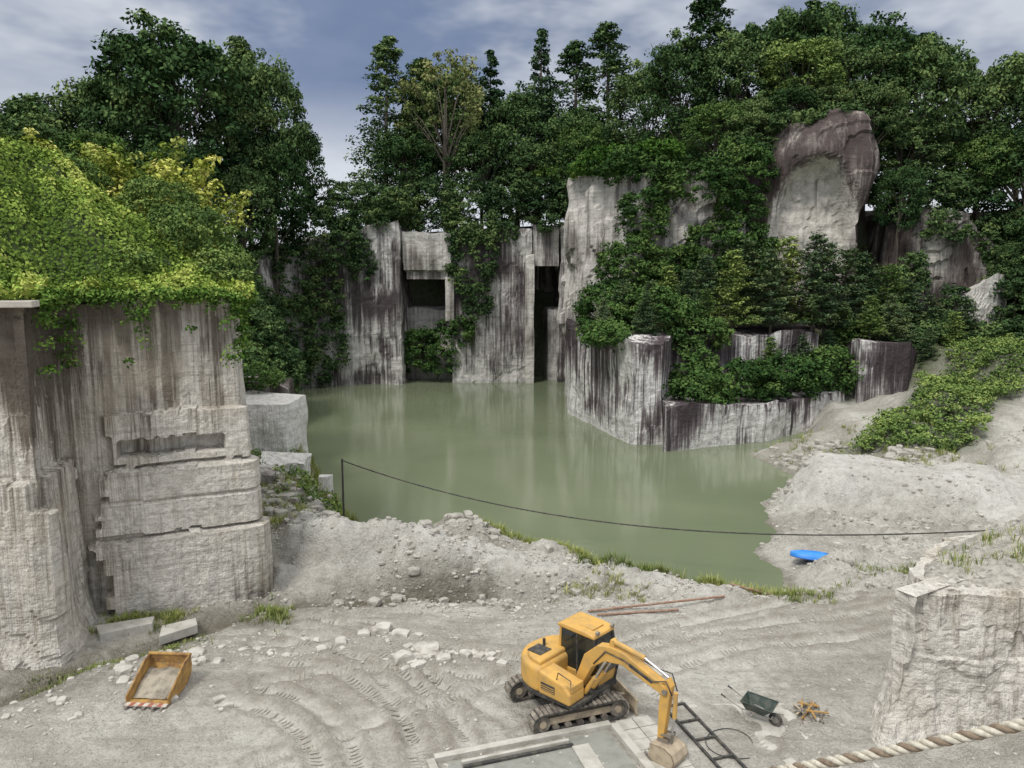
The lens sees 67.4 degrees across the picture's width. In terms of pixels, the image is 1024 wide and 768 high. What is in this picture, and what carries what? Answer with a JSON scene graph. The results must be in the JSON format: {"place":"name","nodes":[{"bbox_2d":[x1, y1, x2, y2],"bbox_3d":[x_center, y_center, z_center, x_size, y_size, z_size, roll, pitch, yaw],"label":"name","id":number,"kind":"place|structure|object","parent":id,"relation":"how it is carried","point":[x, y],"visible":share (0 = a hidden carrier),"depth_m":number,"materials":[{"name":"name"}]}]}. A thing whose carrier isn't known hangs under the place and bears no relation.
{"place":"outdoors","nodes":[
{"label":"outdoors","id":0,"kind":"place"},
{"bbox_2d":[0,150,192,303],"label":"vine hill","id":1,"kind":"structure","parent":0,"point":[30,245],"depth_m":30.28,"materials":[{"name":"plant"}]},
{"bbox_2d":[0,130,257,308],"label":"vine foliage","id":2,"kind":"object","parent":1,"relation":"attached to","point":[167,276],"visible":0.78,"depth_m":30.43,"materials":[{"name":"plant"}]},
{"bbox_2d":[64,152,260,288],"bbox_3d":[-18.312,-7.897,36.411,9.215,7.209,15.433,-5,10,-34],"label":"hill shrub","id":3,"kind":"object","parent":1,"relation":"on","point":[174,216],"visible":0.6,"depth_m":35.01,"materials":[{"name":"green plant"}]},
{"bbox_2d":[229,248,292,346],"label":"quarry cliff","id":4,"kind":"structure","parent":0,"point":[264,271],"depth_m":92.14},
{"bbox_2d":[202,154,285,264],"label":"broadleaf tree","id":5,"kind":"object","parent":4,"relation":"on","point":[230,180],"visible":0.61,"depth_m":85.82,"materials":[{"name":"green plant"}]},
{"bbox_2d":[265,220,566,387],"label":"quarry cliff","id":6,"kind":"structure","parent":0,"point":[378,305],"depth_m":99.77,"materials":[{"name":"stone"}]},
{"bbox_2d":[266,120,327,244],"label":"broadleaf tree","id":7,"kind":"object","parent":6,"relation":"on","point":[314,146],"visible":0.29,"depth_m":95.77,"materials":[{"name":"green plant"}]},
{"bbox_2d":[364,129,442,231],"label":"broadleaf tree","id":8,"kind":"object","parent":6,"relation":"on","point":[408,149],"visible":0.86,"depth_m":100.20,"materials":[{"name":"green plant"}]},
{"bbox_2d":[402,231,450,278],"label":"rock lintel","id":9,"kind":"object","parent":6,"relation":"on","point":[426,255],"visible":0.77,"depth_m":98.87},
{"bbox_2d":[531,224,558,266],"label":"rock lintel","id":10,"kind":"object","parent":6,"relation":"on","point":[546,250],"visible":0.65,"depth_m":100.13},
{"bbox_2d":[550,119,607,176],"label":"broadleaf tree","id":11,"kind":"object","parent":6,"relation":"on","point":[590,139],"visible":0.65,"depth_m":97.59,"materials":[{"name":"green plant"}]},
{"bbox_2d":[188,479,806,618],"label":"gravel","id":12,"kind":"structure","parent":0,"point":[516,581],"depth_m":32.04,"materials":[{"name":"gravel"}]},
{"bbox_2d":[0,209,1023,767],"bbox_3d":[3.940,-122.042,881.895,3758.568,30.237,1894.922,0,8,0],"label":"ground","id":13,"kind":"structure","parent":0,"point":[338,559],"depth_m":27.94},
{"bbox_2d":[0,111,79,156],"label":"broadleaf tree","id":14,"kind":"object","parent":13,"relation":"on","point":[16,126],"visible":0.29,"depth_m":74.79,"materials":[{"name":"green plant"}]},
{"bbox_2d":[0,92,80,134],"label":"broadleaf tree","id":15,"kind":"object","parent":13,"relation":"on","point":[27,103],"visible":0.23,"depth_m":83.12,"materials":[{"name":"green plant"}]},
{"bbox_2d":[47,129,140,195],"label":"broadleaf tree","id":16,"kind":"object","parent":13,"relation":"on","point":[105,139],"visible":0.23,"depth_m":75.35,"materials":[{"name":"green plant"}]},
{"bbox_2d":[42,75,186,177],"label":"broadleaf tree","id":17,"kind":"object","parent":13,"relation":"on","point":[67,98],"visible":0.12,"depth_m":84.46,"materials":[{"name":"green plant"}]},
{"bbox_2d":[96,616,154,640],"bbox_3d":[-14.328,9.177,28.471,1.964,0.500,0.840,-4,9,-24],"label":"concrete slab","id":18,"kind":"object","parent":13,"relation":"on","point":[109,631],"depth_m":28.33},
{"bbox_2d":[68,62,200,156],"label":"broadleaf tree","id":19,"kind":"object","parent":13,"relation":"on","point":[114,89],"visible":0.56,"depth_m":79.96,"materials":[{"name":"green plant"}]},
{"bbox_2d":[0,297,273,669],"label":"quarry wall","id":20,"kind":"structure","parent":13,"relation":"on","point":[136,486],"depth_m":29.54,"materials":[{"name":"stone"}]},
{"bbox_2d":[68,136,189,215],"bbox_3d":[-25.974,-11.317,51.012,7.835,10.117,7.486,5,9,29],"label":"bamboo","id":21,"kind":"object","parent":20,"relation":"on","point":[176,156],"visible":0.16,"depth_m":50.02,"materials":[{"name":"green plant"}]},
{"bbox_2d":[31,283,257,380],"bbox_3d":[-15.621,-1.916,27.449,14.526,3.378,3.337,-7,10,-40],"label":"vine foliage","id":22,"kind":"object","parent":20,"relation":"on","point":[49,298],"visible":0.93,"depth_m":28.79,"materials":[{"name":"plant"}]},
{"bbox_2d":[93,149,223,245],"bbox_3d":[-23.247,-10.150,49.892,7.835,10.117,7.486,0,8,-3],"label":"bamboo","id":23,"kind":"object","parent":20,"relation":"on","point":[196,172],"visible":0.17,"depth_m":48.69,"materials":[{"name":"green plant"}]},
{"bbox_2d":[170,189,254,273],"bbox_3d":[-21.398,-9.088,52.246,6.472,8.357,6.184,3,8,19],"label":"bamboo","id":24,"kind":"object","parent":20,"relation":"on","point":[238,207],"visible":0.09,"depth_m":52.52,"materials":[{"name":"green plant"}]},
{"bbox_2d":[87,606,200,635],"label":"ditch grass","id":25,"kind":"structure","parent":13,"relation":"on","point":[168,616],"depth_m":29.43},
{"bbox_2d":[123,651,191,710],"bbox_3d":[-11.101,9.240,24.110,1.389,0.960,1.949,1,8,4],"label":"loader bucket","id":26,"kind":"object","parent":13,"relation":"on","point":[160,680],"visible":1,"depth_m":24.23,"materials":[{"name":"yellow paint"}]},
{"bbox_2d":[81,8,259,189],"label":"broadleaf tree","id":27,"kind":"object","parent":13,"relation":"on","point":[203,65],"visible":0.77,"depth_m":80.40,"materials":[{"name":"green plant"}]},
{"bbox_2d":[1,632,346,735],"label":"rubble","id":28,"kind":"object","parent":13,"relation":"on","point":[121,668],"visible":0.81,"depth_m":26.02,"materials":[{"name":"stone"}]},
{"bbox_2d":[130,136,230,234],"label":"broadleaf tree","id":29,"kind":"object","parent":13,"relation":"on","point":[188,159],"visible":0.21,"depth_m":78.14,"materials":[{"name":"green plant"}]},
{"bbox_2d":[192,80,282,242],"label":"broadleaf tree","id":30,"kind":"object","parent":13,"relation":"on","point":[261,119],"visible":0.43,"depth_m":87.80,"materials":[{"name":"green plant"}]},
{"bbox_2d":[243,359,287,455],"bbox_3d":[-17.091,2.045,49.030,6.400,6.782,9.407,0,8,0],"label":"bank foliage","id":31,"kind":"object","parent":13,"relation":"on","point":[266,377],"visible":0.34,"depth_m":50.52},
{"bbox_2d":[225,48,313,254],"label":"broadleaf tree","id":32,"kind":"object","parent":13,"relation":"on","point":[262,78],"visible":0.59,"depth_m":90.46,"materials":[{"name":"green plant"}]},
{"bbox_2d":[234,134,316,304],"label":"broadleaf tree","id":33,"kind":"object","parent":13,"relation":"on","point":[285,162],"visible":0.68,"depth_m":89.48,"materials":[{"name":"green plant"}]},
{"bbox_2d":[245,390,308,453],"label":"stone block","id":34,"kind":"structure","parent":13,"relation":"on","point":[278,421],"depth_m":47.29,"materials":[{"name":"stone"}]},
{"bbox_2d":[259,451,311,475],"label":"stone block","id":35,"kind":"structure","parent":13,"relation":"on","point":[302,461],"depth_m":44.84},
{"bbox_2d":[251,444,346,513],"bbox_3d":[-15.131,3.438,51.436,12.432,6.822,29.418,0,8,0],"label":"bank foliage","id":36,"kind":"object","parent":13,"relation":"on","point":[334,504],"visible":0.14,"depth_m":42.40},
{"bbox_2d":[341,459,344,516],"bbox_3d":[-9.200,6.035,41.847,0.108,4.000,0.110,0,8,0],"label":"cable pole","id":37,"kind":"object","parent":13,"relation":"on","point":[342,474],"visible":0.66,"depth_m":41.75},
{"bbox_2d":[343,460,993,535],"bbox_3d":[9.676,5.261,35.262,39.885,3.473,0.064,3,8,19],"label":"power cable","id":38,"kind":"object","parent":37,"relation":"attached to","point":[680,529],"visible":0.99,"depth_m":35.90,"materials":[{"name":"black rubber"}]},
{"bbox_2d":[337,35,431,228],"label":"cedar tree","id":39,"kind":"object","parent":13,"relation":"on","point":[382,50],"visible":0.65,"depth_m":102.48,"materials":[{"name":"green plant"}]},
{"bbox_2d":[261,471,572,558],"bbox_3d":[-5.932,7.017,38.752,20.323,3.507,10.409,3,9,23],"label":"rubble","id":40,"kind":"object","parent":13,"relation":"on","point":[453,518],"visible":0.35,"depth_m":39.01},
{"bbox_2d":[371,57,464,231],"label":"cedar tree","id":41,"kind":"object","parent":13,"relation":"on","point":[416,62],"visible":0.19,"depth_m":106.50,"materials":[{"name":"green plant"}]},
{"bbox_2d":[347,621,508,678],"bbox_3d":[-3.176,9.302,26.478,6.024,0.667,3.274,4,9,28],"label":"rubble","id":42,"kind":"object","parent":13,"relation":"on","point":[427,651],"visible":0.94,"depth_m":26.42,"materials":[{"name":"stone"}]},
{"bbox_2d":[408,306,452,378],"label":"rock ledge","id":43,"kind":"object","parent":13,"relation":"on","point":[428,317],"visible":0.3,"depth_m":104.89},
{"bbox_2d":[392,47,485,200],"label":"broadleaf tree","id":44,"kind":"object","parent":13,"relation":"on","point":[473,105],"visible":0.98,"depth_m":99.32,"materials":[{"name":"green plant"}]},
{"bbox_2d":[401,61,496,176],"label":"broadleaf tree","id":45,"kind":"object","parent":13,"relation":"on","point":[456,116],"visible":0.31,"depth_m":105.39,"materials":[{"name":"green plant"}]},
{"bbox_2d":[438,122,528,227],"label":"broadleaf tree","id":46,"kind":"object","parent":13,"relation":"on","point":[480,143],"visible":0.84,"depth_m":100.35,"materials":[{"name":"green plant"}]},
{"bbox_2d":[464,49,510,227],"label":"cedar tree","id":47,"kind":"object","parent":13,"relation":"on","point":[489,72],"visible":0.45,"depth_m":106.72,"materials":[{"name":"green plant"}]},
{"bbox_2d":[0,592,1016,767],"bbox_3d":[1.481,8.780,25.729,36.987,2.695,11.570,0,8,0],"label":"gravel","id":48,"kind":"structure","parent":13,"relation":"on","point":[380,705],"depth_m":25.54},
{"bbox_2d":[480,80,551,226],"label":"broadleaf tree","id":49,"kind":"object","parent":13,"relation":"on","point":[508,108],"visible":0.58,"depth_m":104.65,"materials":[{"name":"green plant"}]},
{"bbox_2d":[525,254,534,382],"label":"rock pillar","id":50,"kind":"object","parent":13,"relation":"on","point":[529,318],"visible":0.92,"depth_m":100.18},
{"bbox_2d":[498,136,568,224],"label":"broadleaf tree","id":51,"kind":"object","parent":13,"relation":"on","point":[533,153],"visible":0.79,"depth_m":99.40,"materials":[{"name":"green plant"}]},
{"bbox_2d":[518,28,558,224],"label":"cedar tree","id":52,"kind":"object","parent":13,"relation":"on","point":[540,79],"visible":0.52,"depth_m":105.44,"materials":[{"name":"green plant"}]},
{"bbox_2d":[426,720,654,767],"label":"concrete pit","id":53,"kind":"object","parent":13,"relation":"on","point":[582,751],"visible":1,"depth_m":21.02,"materials":[{"name":"grey concrete"}]},
{"bbox_2d":[542,306,557,379],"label":"rock ledge","id":54,"kind":"object","parent":13,"relation":"on","point":[549,313],"visible":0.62,"depth_m":104.37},
{"bbox_2d":[533,39,604,211],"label":"cedar tree","id":55,"kind":"object","parent":13,"relation":"on","point":[573,53],"visible":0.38,"depth_m":104.12,"materials":[{"name":"green plant"}]},
{"bbox_2d":[538,106,614,174],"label":"broadleaf tree","id":56,"kind":"object","parent":13,"relation":"on","point":[568,120],"visible":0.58,"depth_m":99.19,"materials":[{"name":"green plant"}]},
{"bbox_2d":[504,612,687,767],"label":"excavator","id":57,"kind":"object","parent":13,"relation":"on","point":[569,671],"visible":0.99,"depth_m":22.33,"materials":[{"name":"yellow metal"}]},
{"bbox_2d":[324,540,879,609],"bbox_3d":[3.999,8.334,32.015,24.184,2.565,3.850,0,8,0],"label":"rubble","id":58,"kind":"object","parent":13,"relation":"on","point":[396,597],"visible":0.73,"depth_m":32.21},
{"bbox_2d":[570,21,639,176],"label":"cedar tree","id":59,"kind":"object","parent":13,"relation":"on","point":[604,36],"visible":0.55,"depth_m":102.86,"materials":[{"name":"green plant"}]},
{"bbox_2d":[209,100,1023,393],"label":"cliff foliage","id":60,"kind":"object","parent":13,"relation":"on","point":[401,202],"visible":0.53,"depth_m":95.59,"materials":[{"name":"plant"}]},
{"bbox_2d":[248,513,1023,767],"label":"track marks","id":61,"kind":"object","parent":13,"relation":"on","point":[403,728],"visible":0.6,"depth_m":24.91,"materials":[{"name":"soil"}]},
{"bbox_2d":[604,58,685,170],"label":"broadleaf tree","id":62,"kind":"object","parent":13,"relation":"on","point":[631,85],"visible":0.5,"depth_m":98.50,"materials":[{"name":"green plant"}]},
{"bbox_2d":[403,136,904,404],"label":"cliff foliage","id":63,"kind":"object","parent":13,"relation":"on","point":[701,383],"visible":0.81,"depth_m":77.72,"materials":[{"name":"plant"}]},
{"bbox_2d":[632,27,725,151],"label":"broadleaf tree","id":64,"kind":"object","parent":13,"relation":"on","point":[674,58],"visible":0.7,"depth_m":92.60,"materials":[{"name":"green plant"}]},
{"bbox_2d":[652,0,754,169],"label":"cedar tree","id":65,"kind":"object","parent":13,"relation":"on","point":[698,9],"visible":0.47,"depth_m":91.95,"materials":[{"name":"green plant"}]},
{"bbox_2d":[680,99,752,156],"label":"broadleaf tree","id":66,"kind":"object","parent":13,"relation":"on","point":[710,114],"visible":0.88,"depth_m":85.35,"materials":[{"name":"green plant"}]},
{"bbox_2d":[693,29,786,135],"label":"broadleaf tree","id":67,"kind":"object","parent":13,"relation":"on","point":[735,49],"visible":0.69,"depth_m":88.02,"materials":[{"name":"green plant"}]},
{"bbox_2d":[679,703,841,767],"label":"concrete slab","id":68,"kind":"structure","parent":13,"relation":"on","point":[767,725],"depth_m":22.50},
{"bbox_2d":[721,685,782,726],"bbox_3d":[7.123,9.609,22.745,1.752,0.667,0.693,6,10,35],"label":"wheelbarrow","id":69,"kind":"object","parent":68,"relation":"on","point":[758,704],"visible":1,"depth_m":22.66,"materials":[{"name":"green paint"}]},
{"bbox_2d":[717,12,815,102],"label":"broadleaf tree","id":70,"kind":"object","parent":13,"relation":"on","point":[753,31],"visible":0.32,"depth_m":90.06,"materials":[{"name":"green plant"}]},
{"bbox_2d":[738,247,798,334],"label":"pine tree","id":71,"kind":"object","parent":13,"relation":"on","point":[775,264],"visible":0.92,"depth_m":74.80,"materials":[{"name":"green plant"}]},
{"bbox_2d":[755,36,851,117],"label":"broadleaf tree","id":72,"kind":"object","parent":13,"relation":"on","point":[792,52],"visible":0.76,"depth_m":84.89,"materials":[{"name":"green plant"}]},
{"bbox_2d":[737,108,879,333],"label":"rock dome","id":73,"kind":"object","parent":13,"relation":"on","point":[829,165],"visible":0.37,"depth_m":81.80,"materials":[{"name":"stone"}]},
{"bbox_2d":[761,83,822,127],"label":"broadleaf tree","id":74,"kind":"object","parent":73,"relation":"on","point":[799,95],"visible":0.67,"depth_m":82.94,"materials":[{"name":"green plant"}]},
{"bbox_2d":[840,78,912,203],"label":"broadleaf tree","id":75,"kind":"object","parent":73,"relation":"on","point":[884,93],"visible":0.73,"depth_m":82.22,"materials":[{"name":"green plant"}]},
{"bbox_2d":[753,1,864,109],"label":"broadleaf tree","id":76,"kind":"object","parent":13,"relation":"on","point":[832,19],"visible":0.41,"depth_m":88.93,"materials":[{"name":"green plant"}]},
{"bbox_2d":[796,241,860,345],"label":"pine tree","id":77,"kind":"object","parent":13,"relation":"on","point":[832,278],"visible":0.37,"depth_m":76.53,"materials":[{"name":"green plant"}]},
{"bbox_2d":[804,245,870,331],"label":"pine tree","id":78,"kind":"object","parent":13,"relation":"on","point":[848,255],"visible":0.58,"depth_m":77.63,"materials":[{"name":"green plant"}]},
{"bbox_2d":[807,37,903,116],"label":"broadleaf tree","id":79,"kind":"object","parent":13,"relation":"on","point":[860,61],"visible":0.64,"depth_m":83.79,"materials":[{"name":"green plant"}]},
{"bbox_2d":[768,439,948,502],"bbox_3d":[20.670,5.101,53.615,13.704,3.371,12.169,-3,9,-21],"label":"rubble","id":80,"kind":"object","parent":13,"relation":"on","point":[895,451],"visible":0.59,"depth_m":55.92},
{"bbox_2d":[831,250,893,338],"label":"pine tree","id":81,"kind":"object","parent":13,"relation":"on","point":[866,262],"visible":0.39,"depth_m":78.77,"materials":[{"name":"green plant"}]},
{"bbox_2d":[810,10,930,224],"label":"broadleaf tree","id":82,"kind":"object","parent":13,"relation":"on","point":[873,35],"visible":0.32,"depth_m":84.98,"materials":[{"name":"green plant"}]},
{"bbox_2d":[759,409,1023,594],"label":"gravel","id":83,"kind":"structure","parent":13,"relation":"on","point":[870,583],"depth_m":41.29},
{"bbox_2d":[770,718,1023,767],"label":"twisted rope","id":84,"kind":"object","parent":13,"relation":"on","point":[1002,728],"visible":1,"depth_m":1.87,"materials":[{"name":"fabric"}]},
{"bbox_2d":[872,30,991,163],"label":"broadleaf tree","id":85,"kind":"object","parent":13,"relation":"on","point":[937,60],"visible":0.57,"depth_m":84.17,"materials":[{"name":"green plant"}]},
{"bbox_2d":[844,330,1023,450],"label":"hill foliage","id":86,"kind":"object","parent":13,"relation":"on","point":[959,385],"visible":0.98,"depth_m":58.52,"materials":[{"name":"plant"}]},
{"bbox_2d":[856,209,1023,350],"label":"slope foliage","id":87,"kind":"object","parent":13,"relation":"on","point":[938,329],"visible":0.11,"depth_m":77.62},
{"bbox_2d":[870,534,1023,746],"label":"quarry wall","id":88,"kind":"structure","parent":13,"relation":"on","point":[937,680],"depth_m":21.26,"materials":[{"name":"stone"}]},
{"bbox_2d":[915,526,1023,633],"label":"gravel heap","id":89,"kind":"object","parent":88,"relation":"on","point":[994,579],"visible":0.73,"depth_m":22.35,"materials":[{"name":"gravel"}]},
{"bbox_2d":[912,51,1023,221],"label":"broadleaf tree","id":90,"kind":"object","parent":13,"relation":"on","point":[993,81],"visible":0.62,"depth_m":84.53,"materials":[{"name":"green plant"}]},
{"bbox_2d":[947,273,1009,323],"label":"rock ledge","id":91,"kind":"object","parent":13,"relation":"on","point":[979,293],"visible":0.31,"depth_m":79.89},
{"bbox_2d":[940,129,1020,229],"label":"broadleaf tree","id":92,"kind":"object","parent":13,"relation":"on","point":[972,150],"visible":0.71,"depth_m":83.53,"materials":[{"name":"green plant"}]},
{"bbox_2d":[966,122,1023,220],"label":"broadleaf tree","id":93,"kind":"object","parent":13,"relation":"on","point":[997,199],"visible":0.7,"depth_m":83.00,"materials":[{"name":"green plant"}]},
{"bbox_2d":[0,0,1023,245],"label":"sky","id":94,"kind":"structure","parent":0,"point":[327,44],"materials":[{"name":"blue"}]},
{"bbox_2d":[295,375,804,592],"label":"lake water","id":95,"kind":"structure","parent":0,"point":[535,446],"depth_m":54.99,"materials":[{"name":"liquid"}]},
{"bbox_2d":[557,162,746,334],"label":"quarry cliff","id":96,"kind":"structure","parent":0,"point":[590,224],"depth_m":84.80,"materials":[{"name":"stone"}]},
{"bbox_2d":[531,135,686,181],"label":"vine foliage","id":97,"kind":"object","parent":96,"relation":"on","point":[578,168],"visible":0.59,"depth_m":83.49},
{"bbox_2d":[720,107,779,145],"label":"broadleaf tree","id":98,"kind":"object","parent":96,"relation":"on","point":[760,117],"visible":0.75,"depth_m":82.23,"materials":[{"name":"green plant"}]},
{"bbox_2d":[564,318,818,444],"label":"quarry cliff","id":99,"kind":"structure","parent":0,"point":[619,394],"depth_m":68.99,"materials":[{"name":"stone"}]},
{"bbox_2d":[707,248,761,328],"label":"pine tree","id":100,"kind":"object","parent":99,"relation":"on","point":[734,284],"visible":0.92,"depth_m":74.47,"materials":[{"name":"green plant"}]},
{"bbox_2d":[719,238,774,327],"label":"pine tree","id":101,"kind":"object","parent":99,"relation":"on","point":[752,262],"visible":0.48,"depth_m":76.57,"materials":[{"name":"green plant"}]},
{"bbox_2d":[749,235,822,329],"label":"pine tree","id":102,"kind":"object","parent":99,"relation":"on","point":[791,254],"visible":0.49,"depth_m":75.91,"materials":[{"name":"green plant"}]},
{"bbox_2d":[778,230,850,331],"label":"pine tree","id":103,"kind":"object","parent":99,"relation":"on","point":[811,281],"visible":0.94,"depth_m":74.66,"materials":[{"name":"green plant"}]},
{"bbox_2d":[662,385,844,451],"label":"quarry cliff","id":104,"kind":"structure","parent":0,"point":[691,424],"depth_m":64.37,"materials":[{"name":"stone"}]},
{"bbox_2d":[845,338,917,402],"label":"quarry cliff","id":105,"kind":"structure","parent":0,"point":[889,367],"depth_m":72.46,"materials":[{"name":"stone"}]},
{"bbox_2d":[865,207,1002,312],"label":"quarry cliff","id":106,"kind":"structure","parent":0,"point":[958,264],"depth_m":82.89,"materials":[{"name":"stone"}]},
{"bbox_2d":[870,159,932,276],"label":"broadleaf tree","id":107,"kind":"object","parent":106,"relation":"on","point":[918,180],"visible":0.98,"depth_m":81.79,"materials":[{"name":"green plant"}]},
{"bbox_2d":[874,110,955,192],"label":"broadleaf tree","id":108,"kind":"object","parent":106,"relation":"on","point":[916,137],"visible":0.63,"depth_m":84.56,"materials":[{"name":"green plant"}]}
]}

